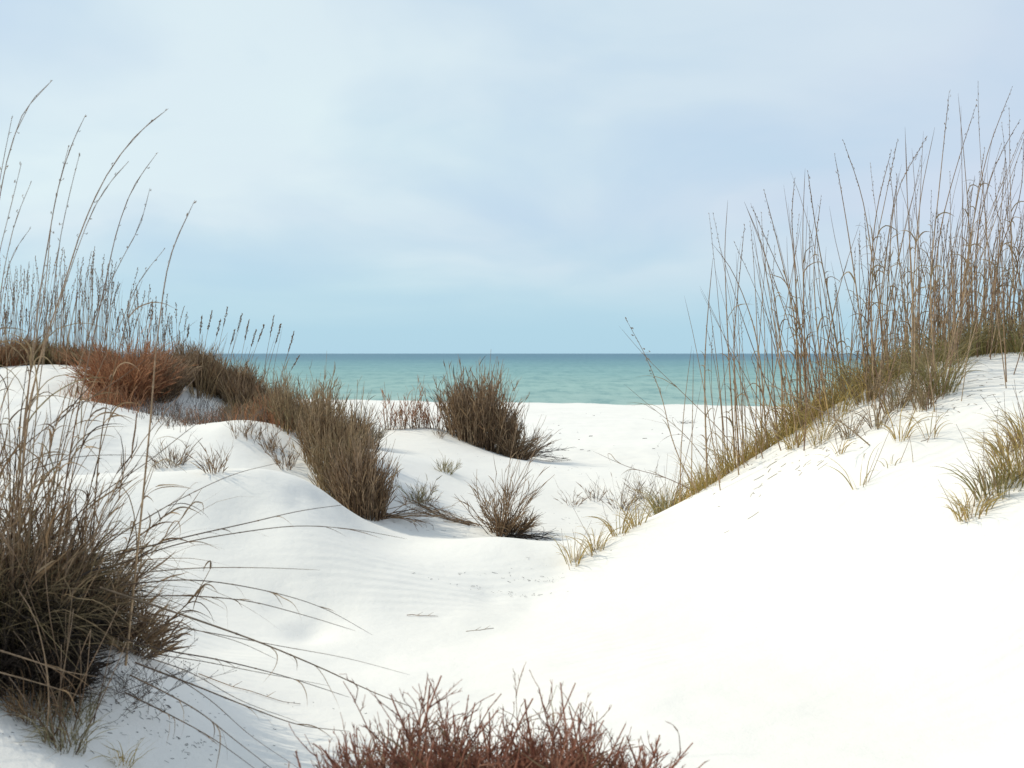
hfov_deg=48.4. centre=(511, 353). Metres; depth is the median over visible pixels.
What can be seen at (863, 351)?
sea oats plant
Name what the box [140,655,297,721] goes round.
reclining stem
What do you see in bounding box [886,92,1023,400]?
sea oats plant
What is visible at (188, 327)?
sea oats plant
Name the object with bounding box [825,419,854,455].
grass tuft
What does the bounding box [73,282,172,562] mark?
leaning brown stalk
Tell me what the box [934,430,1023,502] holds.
grass tuft
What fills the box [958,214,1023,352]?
sea oats plant
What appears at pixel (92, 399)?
tawny grass
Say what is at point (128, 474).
reclining stem
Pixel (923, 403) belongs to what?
grass tuft
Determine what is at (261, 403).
tawny grass clump
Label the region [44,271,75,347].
sea oats plant
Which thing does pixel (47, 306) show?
sea oats plant
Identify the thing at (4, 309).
sea oats plant
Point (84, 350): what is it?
tall sea oats stalk
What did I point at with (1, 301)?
tall sea oats stalk
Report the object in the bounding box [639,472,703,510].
grass tuft
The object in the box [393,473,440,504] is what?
sprout
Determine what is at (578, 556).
grass tuft
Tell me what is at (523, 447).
brown bush
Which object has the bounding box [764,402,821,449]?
grass tuft
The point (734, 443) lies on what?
sea oats plant
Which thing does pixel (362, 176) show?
sky
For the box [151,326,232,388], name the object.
brown bush
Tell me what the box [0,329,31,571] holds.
leaning brown stalk
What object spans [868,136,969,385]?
sea oats plant
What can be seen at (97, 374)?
tall sea oats stalk
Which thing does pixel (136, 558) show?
tall sea oats stalk
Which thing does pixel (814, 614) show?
sand
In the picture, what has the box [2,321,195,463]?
reclining stem
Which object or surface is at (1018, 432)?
grass tuft
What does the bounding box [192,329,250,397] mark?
sea oats plant
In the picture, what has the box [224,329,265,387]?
sea oats plant
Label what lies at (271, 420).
tawny grass
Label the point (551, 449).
dead branch
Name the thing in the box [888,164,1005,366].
sea oats plant
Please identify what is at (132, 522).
leaning brown stalk
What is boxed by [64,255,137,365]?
sea oats plant
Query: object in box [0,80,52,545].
tall sea oats stalk
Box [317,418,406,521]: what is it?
brown thicket
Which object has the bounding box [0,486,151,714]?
dune grass clump
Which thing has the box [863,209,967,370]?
sea oats plant
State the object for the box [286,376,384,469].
brown thicket
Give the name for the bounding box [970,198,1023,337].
sea oats plant
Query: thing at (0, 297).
tall sea oats stalk
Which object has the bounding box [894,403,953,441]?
grass tuft
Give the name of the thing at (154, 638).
twiggy shrub
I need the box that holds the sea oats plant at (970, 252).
[923,97,1023,354]
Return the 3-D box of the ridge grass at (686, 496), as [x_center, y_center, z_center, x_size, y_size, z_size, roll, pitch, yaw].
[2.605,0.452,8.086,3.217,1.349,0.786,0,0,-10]
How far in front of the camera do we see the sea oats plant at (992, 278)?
8.83 m
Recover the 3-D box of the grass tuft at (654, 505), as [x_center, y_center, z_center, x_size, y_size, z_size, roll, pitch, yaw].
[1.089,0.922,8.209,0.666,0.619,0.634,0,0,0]
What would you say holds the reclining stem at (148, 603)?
on the loose straw grass at (70, 595)
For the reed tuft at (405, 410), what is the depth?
13.07 m
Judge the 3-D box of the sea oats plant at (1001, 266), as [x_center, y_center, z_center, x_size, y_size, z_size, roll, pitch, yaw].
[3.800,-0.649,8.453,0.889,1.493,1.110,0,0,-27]
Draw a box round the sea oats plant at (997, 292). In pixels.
[937,222,1023,351]
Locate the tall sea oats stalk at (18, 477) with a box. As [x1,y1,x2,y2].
[0,145,68,531]
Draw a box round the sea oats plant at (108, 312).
[74,247,142,359]
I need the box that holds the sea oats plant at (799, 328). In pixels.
[748,176,843,438]
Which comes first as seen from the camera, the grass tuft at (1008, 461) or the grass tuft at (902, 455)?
the grass tuft at (1008, 461)
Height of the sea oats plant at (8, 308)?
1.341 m
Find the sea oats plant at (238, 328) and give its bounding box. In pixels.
[221,313,253,367]
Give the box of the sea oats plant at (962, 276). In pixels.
[908,176,1001,343]
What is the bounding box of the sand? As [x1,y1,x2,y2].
[0,352,1023,767]
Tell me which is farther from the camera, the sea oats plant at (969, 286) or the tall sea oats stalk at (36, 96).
the sea oats plant at (969, 286)
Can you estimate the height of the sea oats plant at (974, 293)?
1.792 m
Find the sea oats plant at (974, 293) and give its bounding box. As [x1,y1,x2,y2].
[936,120,1023,354]
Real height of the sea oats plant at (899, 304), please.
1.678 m
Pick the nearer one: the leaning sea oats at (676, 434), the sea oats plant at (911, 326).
the sea oats plant at (911, 326)
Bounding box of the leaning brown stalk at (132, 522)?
[124,466,192,585]
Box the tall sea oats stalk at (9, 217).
[0,162,21,558]
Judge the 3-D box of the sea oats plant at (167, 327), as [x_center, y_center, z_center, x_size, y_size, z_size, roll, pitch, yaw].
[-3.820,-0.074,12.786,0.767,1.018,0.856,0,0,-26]
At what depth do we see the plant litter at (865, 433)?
7.04 m
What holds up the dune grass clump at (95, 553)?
on the sand
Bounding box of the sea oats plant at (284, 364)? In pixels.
[251,331,300,395]
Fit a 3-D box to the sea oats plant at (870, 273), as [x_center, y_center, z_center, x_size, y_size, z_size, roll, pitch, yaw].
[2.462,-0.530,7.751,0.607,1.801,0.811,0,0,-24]
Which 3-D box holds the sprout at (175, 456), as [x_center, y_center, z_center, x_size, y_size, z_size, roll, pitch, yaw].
[-2.580,0.740,8.810,0.388,0.316,0.349,0,0,0]
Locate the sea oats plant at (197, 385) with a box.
[169,316,221,398]
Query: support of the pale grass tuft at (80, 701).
on the sand
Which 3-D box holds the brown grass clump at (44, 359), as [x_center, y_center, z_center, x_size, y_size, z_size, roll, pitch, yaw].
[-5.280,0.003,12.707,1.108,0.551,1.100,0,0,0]
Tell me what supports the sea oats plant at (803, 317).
on the sand
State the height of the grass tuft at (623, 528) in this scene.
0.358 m
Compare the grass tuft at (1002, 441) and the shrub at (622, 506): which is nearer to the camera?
the grass tuft at (1002, 441)
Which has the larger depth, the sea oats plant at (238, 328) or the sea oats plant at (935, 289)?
the sea oats plant at (238, 328)
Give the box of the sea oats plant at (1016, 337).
[964,178,1023,355]
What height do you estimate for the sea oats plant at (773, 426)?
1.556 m
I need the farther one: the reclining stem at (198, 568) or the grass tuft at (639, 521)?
the grass tuft at (639, 521)
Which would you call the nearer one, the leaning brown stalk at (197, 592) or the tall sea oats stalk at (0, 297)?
the tall sea oats stalk at (0, 297)
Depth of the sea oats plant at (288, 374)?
12.05 m
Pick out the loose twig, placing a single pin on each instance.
(244, 689)
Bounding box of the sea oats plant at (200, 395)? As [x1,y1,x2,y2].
[185,311,229,399]
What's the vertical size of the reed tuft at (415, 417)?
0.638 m
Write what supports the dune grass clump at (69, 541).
on the sand
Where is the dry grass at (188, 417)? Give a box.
[120,383,292,431]
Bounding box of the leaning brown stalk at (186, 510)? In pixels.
[123,490,203,580]
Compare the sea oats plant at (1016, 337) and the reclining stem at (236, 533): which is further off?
the sea oats plant at (1016, 337)
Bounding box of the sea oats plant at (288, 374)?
[259,355,301,397]
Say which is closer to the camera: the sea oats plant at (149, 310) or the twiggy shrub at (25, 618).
the twiggy shrub at (25, 618)
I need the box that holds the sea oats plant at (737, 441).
[696,212,801,474]
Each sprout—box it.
[142,438,184,468]
[151,429,199,467]
[186,440,232,473]
[226,401,254,438]
[233,411,269,442]
[252,414,294,455]
[263,433,301,469]
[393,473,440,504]
[405,479,442,502]
[432,422,448,437]
[432,449,461,474]
[552,485,588,506]
[573,472,606,501]
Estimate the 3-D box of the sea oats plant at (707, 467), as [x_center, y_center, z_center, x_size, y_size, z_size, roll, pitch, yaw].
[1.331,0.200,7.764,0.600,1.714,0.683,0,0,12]
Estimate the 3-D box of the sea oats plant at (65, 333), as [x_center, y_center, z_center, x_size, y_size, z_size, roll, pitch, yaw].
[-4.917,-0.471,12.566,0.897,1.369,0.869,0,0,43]
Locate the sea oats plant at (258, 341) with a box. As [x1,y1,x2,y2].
[235,324,264,368]
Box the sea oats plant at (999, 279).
[968,202,1023,351]
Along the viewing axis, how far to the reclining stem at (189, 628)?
3.83 m
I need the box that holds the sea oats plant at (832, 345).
[780,250,885,412]
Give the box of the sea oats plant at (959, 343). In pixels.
[907,147,1008,370]
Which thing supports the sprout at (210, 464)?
on the sand
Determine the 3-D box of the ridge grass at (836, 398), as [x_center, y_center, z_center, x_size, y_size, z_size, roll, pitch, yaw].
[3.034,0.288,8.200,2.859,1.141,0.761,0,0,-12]
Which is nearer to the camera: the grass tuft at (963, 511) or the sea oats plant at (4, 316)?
the grass tuft at (963, 511)
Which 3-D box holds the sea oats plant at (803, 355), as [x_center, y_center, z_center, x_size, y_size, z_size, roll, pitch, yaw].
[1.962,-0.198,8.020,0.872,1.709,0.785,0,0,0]
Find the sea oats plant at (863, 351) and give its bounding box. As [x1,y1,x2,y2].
[775,153,920,426]
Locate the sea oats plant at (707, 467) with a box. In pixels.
[666,260,750,505]
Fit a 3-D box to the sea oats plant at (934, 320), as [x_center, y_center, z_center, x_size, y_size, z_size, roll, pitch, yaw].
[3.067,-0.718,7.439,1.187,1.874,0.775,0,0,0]
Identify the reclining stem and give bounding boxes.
[0,650,99,694]
[0,672,81,714]
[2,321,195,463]
[30,455,164,469]
[51,398,234,538]
[77,463,275,563]
[99,586,418,709]
[110,526,404,567]
[110,595,354,630]
[115,504,346,555]
[115,567,311,575]
[120,579,371,634]
[120,637,346,696]
[124,692,253,767]
[125,650,327,685]
[127,613,272,657]
[130,620,404,673]
[130,674,270,767]
[135,662,349,739]
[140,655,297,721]
[165,670,297,767]
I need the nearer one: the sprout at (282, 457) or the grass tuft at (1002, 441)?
the grass tuft at (1002, 441)
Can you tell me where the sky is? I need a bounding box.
[0,0,1023,353]
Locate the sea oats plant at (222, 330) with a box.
[217,307,235,368]
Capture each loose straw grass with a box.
[0,423,264,687]
[0,509,216,667]
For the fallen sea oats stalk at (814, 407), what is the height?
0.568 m
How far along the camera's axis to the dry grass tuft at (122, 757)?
3.52 m
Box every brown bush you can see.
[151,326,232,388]
[181,343,267,399]
[212,352,292,410]
[423,354,529,456]
[481,409,560,459]
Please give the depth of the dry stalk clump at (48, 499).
3.94 m
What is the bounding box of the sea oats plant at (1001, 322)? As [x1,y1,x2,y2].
[969,254,1023,351]
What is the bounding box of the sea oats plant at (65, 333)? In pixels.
[35,248,102,364]
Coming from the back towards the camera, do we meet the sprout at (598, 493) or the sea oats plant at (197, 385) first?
the sea oats plant at (197, 385)
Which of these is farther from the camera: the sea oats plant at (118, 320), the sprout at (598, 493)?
the sea oats plant at (118, 320)
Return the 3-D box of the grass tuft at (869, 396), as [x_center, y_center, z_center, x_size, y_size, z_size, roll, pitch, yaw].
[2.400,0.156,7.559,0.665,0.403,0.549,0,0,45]
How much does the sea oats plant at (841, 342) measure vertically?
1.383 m
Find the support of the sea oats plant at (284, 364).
on the sand
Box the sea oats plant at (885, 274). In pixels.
[829,139,926,379]
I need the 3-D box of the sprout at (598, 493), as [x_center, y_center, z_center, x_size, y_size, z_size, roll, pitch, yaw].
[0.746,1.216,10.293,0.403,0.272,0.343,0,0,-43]
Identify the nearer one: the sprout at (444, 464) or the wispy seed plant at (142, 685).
the wispy seed plant at (142, 685)
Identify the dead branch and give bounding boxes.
[379,486,476,531]
[393,490,445,515]
[418,504,481,525]
[506,527,560,540]
[523,436,576,461]
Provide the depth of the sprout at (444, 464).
10.39 m
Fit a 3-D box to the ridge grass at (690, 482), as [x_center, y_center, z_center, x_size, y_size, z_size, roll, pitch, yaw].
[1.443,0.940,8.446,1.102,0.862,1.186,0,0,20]
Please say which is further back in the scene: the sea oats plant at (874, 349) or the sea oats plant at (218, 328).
the sea oats plant at (218, 328)
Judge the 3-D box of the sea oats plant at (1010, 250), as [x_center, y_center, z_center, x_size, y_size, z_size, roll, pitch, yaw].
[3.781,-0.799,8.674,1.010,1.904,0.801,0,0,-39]
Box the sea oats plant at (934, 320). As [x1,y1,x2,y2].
[887,110,1023,384]
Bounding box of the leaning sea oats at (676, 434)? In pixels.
[630,389,716,476]
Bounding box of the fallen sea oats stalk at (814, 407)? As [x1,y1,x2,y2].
[751,352,869,444]
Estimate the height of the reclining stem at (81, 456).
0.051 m
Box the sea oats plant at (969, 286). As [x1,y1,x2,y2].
[921,219,1023,344]
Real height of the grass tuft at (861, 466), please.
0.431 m
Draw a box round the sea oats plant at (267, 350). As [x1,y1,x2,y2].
[254,315,283,390]
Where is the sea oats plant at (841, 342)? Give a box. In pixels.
[810,282,893,398]
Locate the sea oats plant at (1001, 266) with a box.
[967,171,1023,348]
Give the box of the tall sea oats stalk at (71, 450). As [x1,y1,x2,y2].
[57,152,157,556]
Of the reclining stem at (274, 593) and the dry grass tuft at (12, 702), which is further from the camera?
the reclining stem at (274, 593)
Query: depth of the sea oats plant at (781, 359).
7.74 m
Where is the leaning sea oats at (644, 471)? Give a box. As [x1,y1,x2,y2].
[593,451,697,492]
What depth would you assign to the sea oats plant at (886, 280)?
7.87 m
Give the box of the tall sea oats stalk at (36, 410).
[4,153,94,585]
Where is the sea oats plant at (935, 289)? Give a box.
[891,177,974,357]
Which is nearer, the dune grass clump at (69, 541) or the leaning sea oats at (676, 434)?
the dune grass clump at (69, 541)
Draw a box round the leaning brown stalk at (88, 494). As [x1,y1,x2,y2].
[62,381,137,570]
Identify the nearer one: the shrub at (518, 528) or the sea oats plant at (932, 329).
the sea oats plant at (932, 329)
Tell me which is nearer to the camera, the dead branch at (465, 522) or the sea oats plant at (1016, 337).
the sea oats plant at (1016, 337)
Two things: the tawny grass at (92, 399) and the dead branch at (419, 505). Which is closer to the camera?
the dead branch at (419, 505)
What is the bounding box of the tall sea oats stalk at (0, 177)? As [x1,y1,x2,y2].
[0,115,25,550]
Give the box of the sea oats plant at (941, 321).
[895,172,1020,362]
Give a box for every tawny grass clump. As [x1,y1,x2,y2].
[215,397,263,420]
[242,384,310,425]
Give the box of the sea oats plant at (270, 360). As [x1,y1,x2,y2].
[240,324,281,391]
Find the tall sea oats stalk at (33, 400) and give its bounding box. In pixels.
[0,161,128,545]
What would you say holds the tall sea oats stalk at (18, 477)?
on the sand
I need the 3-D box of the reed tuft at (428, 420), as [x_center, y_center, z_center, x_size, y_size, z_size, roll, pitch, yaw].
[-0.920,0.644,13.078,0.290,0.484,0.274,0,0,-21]
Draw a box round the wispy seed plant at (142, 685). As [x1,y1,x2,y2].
[28,617,240,723]
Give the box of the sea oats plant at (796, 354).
[755,179,859,439]
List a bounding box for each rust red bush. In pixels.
[56,314,193,406]
[122,337,202,403]
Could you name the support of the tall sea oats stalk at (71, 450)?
on the sand
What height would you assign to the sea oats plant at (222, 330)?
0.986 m
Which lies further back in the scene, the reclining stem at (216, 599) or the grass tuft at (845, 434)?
the grass tuft at (845, 434)
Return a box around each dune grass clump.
[0,460,207,702]
[0,470,160,638]
[0,481,179,690]
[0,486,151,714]
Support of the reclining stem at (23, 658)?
on the loose straw grass at (70, 595)
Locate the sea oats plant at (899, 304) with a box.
[866,207,947,369]
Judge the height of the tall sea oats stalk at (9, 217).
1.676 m
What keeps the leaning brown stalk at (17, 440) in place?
on the sand
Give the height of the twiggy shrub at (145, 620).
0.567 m
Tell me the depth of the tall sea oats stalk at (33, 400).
4.07 m
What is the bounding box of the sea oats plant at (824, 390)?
[760,199,888,447]
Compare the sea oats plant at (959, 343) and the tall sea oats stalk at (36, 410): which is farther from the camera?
the sea oats plant at (959, 343)
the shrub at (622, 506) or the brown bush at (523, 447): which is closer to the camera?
the shrub at (622, 506)
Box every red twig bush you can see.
[288,673,564,767]
[397,715,560,767]
[401,663,708,767]
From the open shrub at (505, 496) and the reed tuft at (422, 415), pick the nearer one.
the open shrub at (505, 496)
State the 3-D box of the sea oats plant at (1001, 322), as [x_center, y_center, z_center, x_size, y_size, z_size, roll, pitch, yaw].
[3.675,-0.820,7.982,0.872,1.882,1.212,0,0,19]
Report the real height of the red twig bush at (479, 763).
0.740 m
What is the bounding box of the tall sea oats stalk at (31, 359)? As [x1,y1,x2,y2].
[0,115,117,555]
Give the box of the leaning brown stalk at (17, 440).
[0,348,40,559]
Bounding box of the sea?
[112,354,922,406]
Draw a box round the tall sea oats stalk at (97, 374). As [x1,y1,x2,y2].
[56,248,164,533]
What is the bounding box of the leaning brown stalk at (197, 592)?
[138,560,218,653]
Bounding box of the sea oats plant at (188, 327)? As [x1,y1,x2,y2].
[170,325,208,385]
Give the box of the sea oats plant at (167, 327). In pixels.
[153,302,186,350]
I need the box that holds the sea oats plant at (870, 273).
[824,153,909,406]
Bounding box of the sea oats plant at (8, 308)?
[1,264,39,363]
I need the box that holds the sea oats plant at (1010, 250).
[979,128,1023,336]
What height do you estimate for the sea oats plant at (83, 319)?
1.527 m
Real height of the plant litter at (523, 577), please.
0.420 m
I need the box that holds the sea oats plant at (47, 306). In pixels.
[20,256,69,365]
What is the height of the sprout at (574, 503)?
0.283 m
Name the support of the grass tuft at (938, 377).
on the sand
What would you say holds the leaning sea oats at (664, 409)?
on the sand
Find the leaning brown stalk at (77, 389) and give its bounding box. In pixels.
[34,350,101,560]
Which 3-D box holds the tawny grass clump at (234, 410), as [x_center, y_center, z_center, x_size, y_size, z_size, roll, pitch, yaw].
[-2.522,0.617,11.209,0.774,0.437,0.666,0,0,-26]
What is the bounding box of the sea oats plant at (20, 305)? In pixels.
[0,265,45,341]
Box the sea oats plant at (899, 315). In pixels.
[844,232,935,372]
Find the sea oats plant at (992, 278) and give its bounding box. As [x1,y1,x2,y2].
[929,185,1022,336]
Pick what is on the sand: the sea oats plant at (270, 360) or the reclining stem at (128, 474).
the sea oats plant at (270, 360)
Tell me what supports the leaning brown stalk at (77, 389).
on the sand
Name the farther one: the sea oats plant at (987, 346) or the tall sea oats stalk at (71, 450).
the sea oats plant at (987, 346)
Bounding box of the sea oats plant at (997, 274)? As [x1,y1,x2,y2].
[984,231,1022,330]
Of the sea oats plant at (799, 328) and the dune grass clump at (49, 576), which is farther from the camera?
the sea oats plant at (799, 328)
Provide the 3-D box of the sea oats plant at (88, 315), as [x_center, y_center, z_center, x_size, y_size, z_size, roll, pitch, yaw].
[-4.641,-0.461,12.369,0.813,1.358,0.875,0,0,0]
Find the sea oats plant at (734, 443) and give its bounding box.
[679,203,773,502]
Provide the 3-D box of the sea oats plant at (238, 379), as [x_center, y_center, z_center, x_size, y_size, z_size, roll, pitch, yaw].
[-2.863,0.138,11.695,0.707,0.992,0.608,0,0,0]
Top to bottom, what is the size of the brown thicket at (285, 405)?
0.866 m
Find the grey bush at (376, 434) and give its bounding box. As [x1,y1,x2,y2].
[335,387,399,444]
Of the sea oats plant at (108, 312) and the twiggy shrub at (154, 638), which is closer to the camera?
the twiggy shrub at (154, 638)
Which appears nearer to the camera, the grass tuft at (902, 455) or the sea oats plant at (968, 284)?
the grass tuft at (902, 455)
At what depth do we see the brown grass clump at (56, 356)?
12.19 m
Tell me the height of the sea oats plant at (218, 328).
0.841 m
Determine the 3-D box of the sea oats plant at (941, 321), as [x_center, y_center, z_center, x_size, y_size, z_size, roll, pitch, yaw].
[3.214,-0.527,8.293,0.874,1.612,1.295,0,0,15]
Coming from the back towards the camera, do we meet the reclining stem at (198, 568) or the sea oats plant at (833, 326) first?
the sea oats plant at (833, 326)
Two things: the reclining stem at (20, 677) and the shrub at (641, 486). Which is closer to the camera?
the reclining stem at (20, 677)
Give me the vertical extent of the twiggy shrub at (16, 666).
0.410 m
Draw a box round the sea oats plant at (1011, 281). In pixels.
[925,115,1023,359]
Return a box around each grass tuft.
[0,667,85,728]
[6,590,126,759]
[23,551,127,729]
[90,734,158,767]
[550,520,596,569]
[560,506,625,556]
[587,485,655,536]
[612,472,665,528]
[622,445,710,515]
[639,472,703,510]
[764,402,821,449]
[788,382,855,446]
[815,349,908,404]
[816,413,897,489]
[820,398,877,439]
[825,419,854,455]
[837,366,916,435]
[848,353,941,413]
[875,375,944,441]
[876,432,912,467]
[886,351,957,411]
[887,302,993,397]
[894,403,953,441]
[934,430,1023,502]
[938,466,1013,522]
[956,385,1023,484]
[979,423,1023,456]
[982,380,1023,449]
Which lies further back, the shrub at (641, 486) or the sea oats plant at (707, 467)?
the shrub at (641, 486)
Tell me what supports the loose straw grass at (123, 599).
on the sand
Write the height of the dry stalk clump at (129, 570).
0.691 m
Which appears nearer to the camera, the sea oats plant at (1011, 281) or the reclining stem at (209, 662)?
the reclining stem at (209, 662)
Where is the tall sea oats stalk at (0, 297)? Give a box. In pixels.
[0,181,85,460]
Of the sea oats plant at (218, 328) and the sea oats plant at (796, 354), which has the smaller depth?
the sea oats plant at (796, 354)
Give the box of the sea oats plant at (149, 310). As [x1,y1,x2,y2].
[117,290,172,361]
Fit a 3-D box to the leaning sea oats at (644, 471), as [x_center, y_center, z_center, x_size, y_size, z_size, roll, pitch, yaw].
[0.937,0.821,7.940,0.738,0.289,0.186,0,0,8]
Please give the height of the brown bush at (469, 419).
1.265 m
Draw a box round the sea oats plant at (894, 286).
[840,136,961,400]
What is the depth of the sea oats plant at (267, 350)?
12.36 m
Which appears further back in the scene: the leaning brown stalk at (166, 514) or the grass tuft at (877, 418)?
the grass tuft at (877, 418)
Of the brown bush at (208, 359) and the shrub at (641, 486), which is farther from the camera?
the brown bush at (208, 359)
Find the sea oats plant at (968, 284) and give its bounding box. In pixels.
[914,171,1023,353]
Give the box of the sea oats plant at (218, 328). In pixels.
[188,318,234,396]
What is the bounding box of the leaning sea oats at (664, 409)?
[625,317,698,492]
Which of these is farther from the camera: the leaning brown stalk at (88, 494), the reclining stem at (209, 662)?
the leaning brown stalk at (88, 494)
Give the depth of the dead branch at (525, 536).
8.45 m
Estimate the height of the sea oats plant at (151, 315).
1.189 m
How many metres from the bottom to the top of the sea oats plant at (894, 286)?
1.980 m
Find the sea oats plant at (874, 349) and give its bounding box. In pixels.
[809,174,955,405]
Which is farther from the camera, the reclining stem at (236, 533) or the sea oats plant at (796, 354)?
the sea oats plant at (796, 354)
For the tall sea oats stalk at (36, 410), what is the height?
1.711 m
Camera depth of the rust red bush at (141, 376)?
10.96 m
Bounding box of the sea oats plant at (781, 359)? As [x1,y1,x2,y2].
[711,190,819,475]
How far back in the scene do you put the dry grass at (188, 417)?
10.26 m
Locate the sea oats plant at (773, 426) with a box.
[700,246,810,458]
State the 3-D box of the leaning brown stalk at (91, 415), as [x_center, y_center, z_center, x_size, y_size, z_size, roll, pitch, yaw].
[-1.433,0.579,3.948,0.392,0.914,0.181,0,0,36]
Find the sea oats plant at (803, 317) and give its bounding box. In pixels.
[754,178,839,450]
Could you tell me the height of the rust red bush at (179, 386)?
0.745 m
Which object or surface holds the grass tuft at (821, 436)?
on the sand
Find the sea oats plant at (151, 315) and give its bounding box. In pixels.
[122,284,185,353]
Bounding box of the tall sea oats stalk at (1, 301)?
[0,228,30,520]
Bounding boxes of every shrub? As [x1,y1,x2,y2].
[0,520,150,680]
[0,576,127,710]
[2,506,200,647]
[98,590,195,660]
[454,406,553,536]
[475,502,546,535]
[590,465,651,511]
[614,455,664,500]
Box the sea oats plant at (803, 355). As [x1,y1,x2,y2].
[721,205,843,427]
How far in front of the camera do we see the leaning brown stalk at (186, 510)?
4.38 m
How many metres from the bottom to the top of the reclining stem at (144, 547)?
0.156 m
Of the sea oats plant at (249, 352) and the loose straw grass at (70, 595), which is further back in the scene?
the sea oats plant at (249, 352)
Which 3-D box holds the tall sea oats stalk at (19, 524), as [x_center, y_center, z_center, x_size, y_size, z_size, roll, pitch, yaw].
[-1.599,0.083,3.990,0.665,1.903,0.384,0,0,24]
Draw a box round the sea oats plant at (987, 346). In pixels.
[959,139,1023,360]
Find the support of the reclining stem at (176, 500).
on the dry stalk clump at (48, 499)
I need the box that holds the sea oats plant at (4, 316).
[0,283,11,339]
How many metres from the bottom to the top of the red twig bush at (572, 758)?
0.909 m
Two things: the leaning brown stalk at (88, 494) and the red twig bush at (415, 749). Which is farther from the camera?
the leaning brown stalk at (88, 494)
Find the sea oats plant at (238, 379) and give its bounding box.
[205,319,263,409]
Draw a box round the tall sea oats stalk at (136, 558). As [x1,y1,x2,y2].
[93,201,195,665]
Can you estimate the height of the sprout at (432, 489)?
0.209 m
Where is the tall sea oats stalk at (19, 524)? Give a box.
[0,108,168,581]
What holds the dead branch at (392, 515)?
on the sand
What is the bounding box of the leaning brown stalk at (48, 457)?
[16,401,92,589]
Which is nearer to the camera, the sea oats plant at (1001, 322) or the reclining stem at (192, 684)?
the reclining stem at (192, 684)
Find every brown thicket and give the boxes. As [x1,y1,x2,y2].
[261,354,356,438]
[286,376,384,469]
[289,399,383,500]
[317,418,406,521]
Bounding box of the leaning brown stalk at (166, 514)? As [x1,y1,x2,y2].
[102,495,199,591]
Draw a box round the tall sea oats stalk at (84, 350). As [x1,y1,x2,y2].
[14,189,150,588]
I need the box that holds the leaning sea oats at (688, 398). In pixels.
[624,332,748,465]
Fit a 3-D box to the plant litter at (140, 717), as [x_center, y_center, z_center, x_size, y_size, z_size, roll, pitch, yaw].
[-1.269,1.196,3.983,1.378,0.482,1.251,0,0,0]
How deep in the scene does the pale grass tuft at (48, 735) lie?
3.48 m
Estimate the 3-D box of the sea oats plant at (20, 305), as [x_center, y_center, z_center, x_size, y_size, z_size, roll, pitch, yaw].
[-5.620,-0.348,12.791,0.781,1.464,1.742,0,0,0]
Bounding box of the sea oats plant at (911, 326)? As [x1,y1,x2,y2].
[869,128,974,417]
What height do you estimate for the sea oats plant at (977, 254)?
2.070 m
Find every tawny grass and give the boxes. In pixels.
[57,373,174,418]
[162,399,308,440]
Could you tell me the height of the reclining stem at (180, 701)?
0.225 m
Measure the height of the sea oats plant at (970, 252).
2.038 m
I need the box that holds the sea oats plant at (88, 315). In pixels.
[48,251,116,367]
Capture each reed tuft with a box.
[374,383,400,430]
[382,388,413,429]
[397,381,420,429]
[400,380,428,428]
[411,387,434,428]
[417,376,450,429]
[417,389,440,428]
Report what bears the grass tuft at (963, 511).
on the sand
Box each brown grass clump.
[0,317,52,366]
[0,330,75,365]
[47,336,118,365]
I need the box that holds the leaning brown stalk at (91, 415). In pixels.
[47,393,129,595]
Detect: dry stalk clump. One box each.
[0,332,194,626]
[14,460,186,620]
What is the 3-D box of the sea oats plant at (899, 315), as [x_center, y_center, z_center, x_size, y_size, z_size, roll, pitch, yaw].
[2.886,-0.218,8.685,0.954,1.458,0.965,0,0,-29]
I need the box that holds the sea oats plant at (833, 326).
[764,170,891,415]
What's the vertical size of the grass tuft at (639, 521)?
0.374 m
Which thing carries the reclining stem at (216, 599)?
on the sand
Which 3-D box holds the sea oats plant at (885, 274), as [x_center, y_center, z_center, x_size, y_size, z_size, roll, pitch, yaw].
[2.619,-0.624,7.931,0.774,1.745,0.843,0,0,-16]
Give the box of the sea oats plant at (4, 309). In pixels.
[0,257,55,366]
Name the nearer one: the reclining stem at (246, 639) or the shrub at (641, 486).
the reclining stem at (246, 639)
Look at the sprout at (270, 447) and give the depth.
9.21 m
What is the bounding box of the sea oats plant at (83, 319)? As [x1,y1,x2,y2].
[49,249,97,363]
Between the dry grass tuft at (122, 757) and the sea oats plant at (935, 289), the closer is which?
the dry grass tuft at (122, 757)
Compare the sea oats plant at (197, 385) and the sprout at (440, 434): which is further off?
the sprout at (440, 434)
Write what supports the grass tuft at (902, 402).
on the sand
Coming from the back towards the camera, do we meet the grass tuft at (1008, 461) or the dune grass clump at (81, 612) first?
the grass tuft at (1008, 461)
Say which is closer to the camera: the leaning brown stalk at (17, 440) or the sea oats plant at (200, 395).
the leaning brown stalk at (17, 440)
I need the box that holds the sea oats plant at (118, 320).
[91,279,145,357]
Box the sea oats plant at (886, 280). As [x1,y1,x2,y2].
[830,140,921,392]
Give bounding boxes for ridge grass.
[639,446,764,517]
[658,331,1023,510]
[740,332,1013,464]
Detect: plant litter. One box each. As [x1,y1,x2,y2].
[8,655,365,766]
[393,456,697,596]
[692,360,1023,518]
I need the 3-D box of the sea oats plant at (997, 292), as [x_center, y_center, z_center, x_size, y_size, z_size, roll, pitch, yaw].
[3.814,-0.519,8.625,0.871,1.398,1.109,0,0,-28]
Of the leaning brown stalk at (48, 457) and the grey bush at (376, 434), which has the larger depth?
the grey bush at (376, 434)
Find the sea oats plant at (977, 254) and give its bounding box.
[917,86,1023,356]
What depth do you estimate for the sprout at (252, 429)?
9.27 m
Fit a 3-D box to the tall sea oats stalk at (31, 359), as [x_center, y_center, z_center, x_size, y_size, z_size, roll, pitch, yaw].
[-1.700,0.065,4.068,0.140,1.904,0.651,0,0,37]
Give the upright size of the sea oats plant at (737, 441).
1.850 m

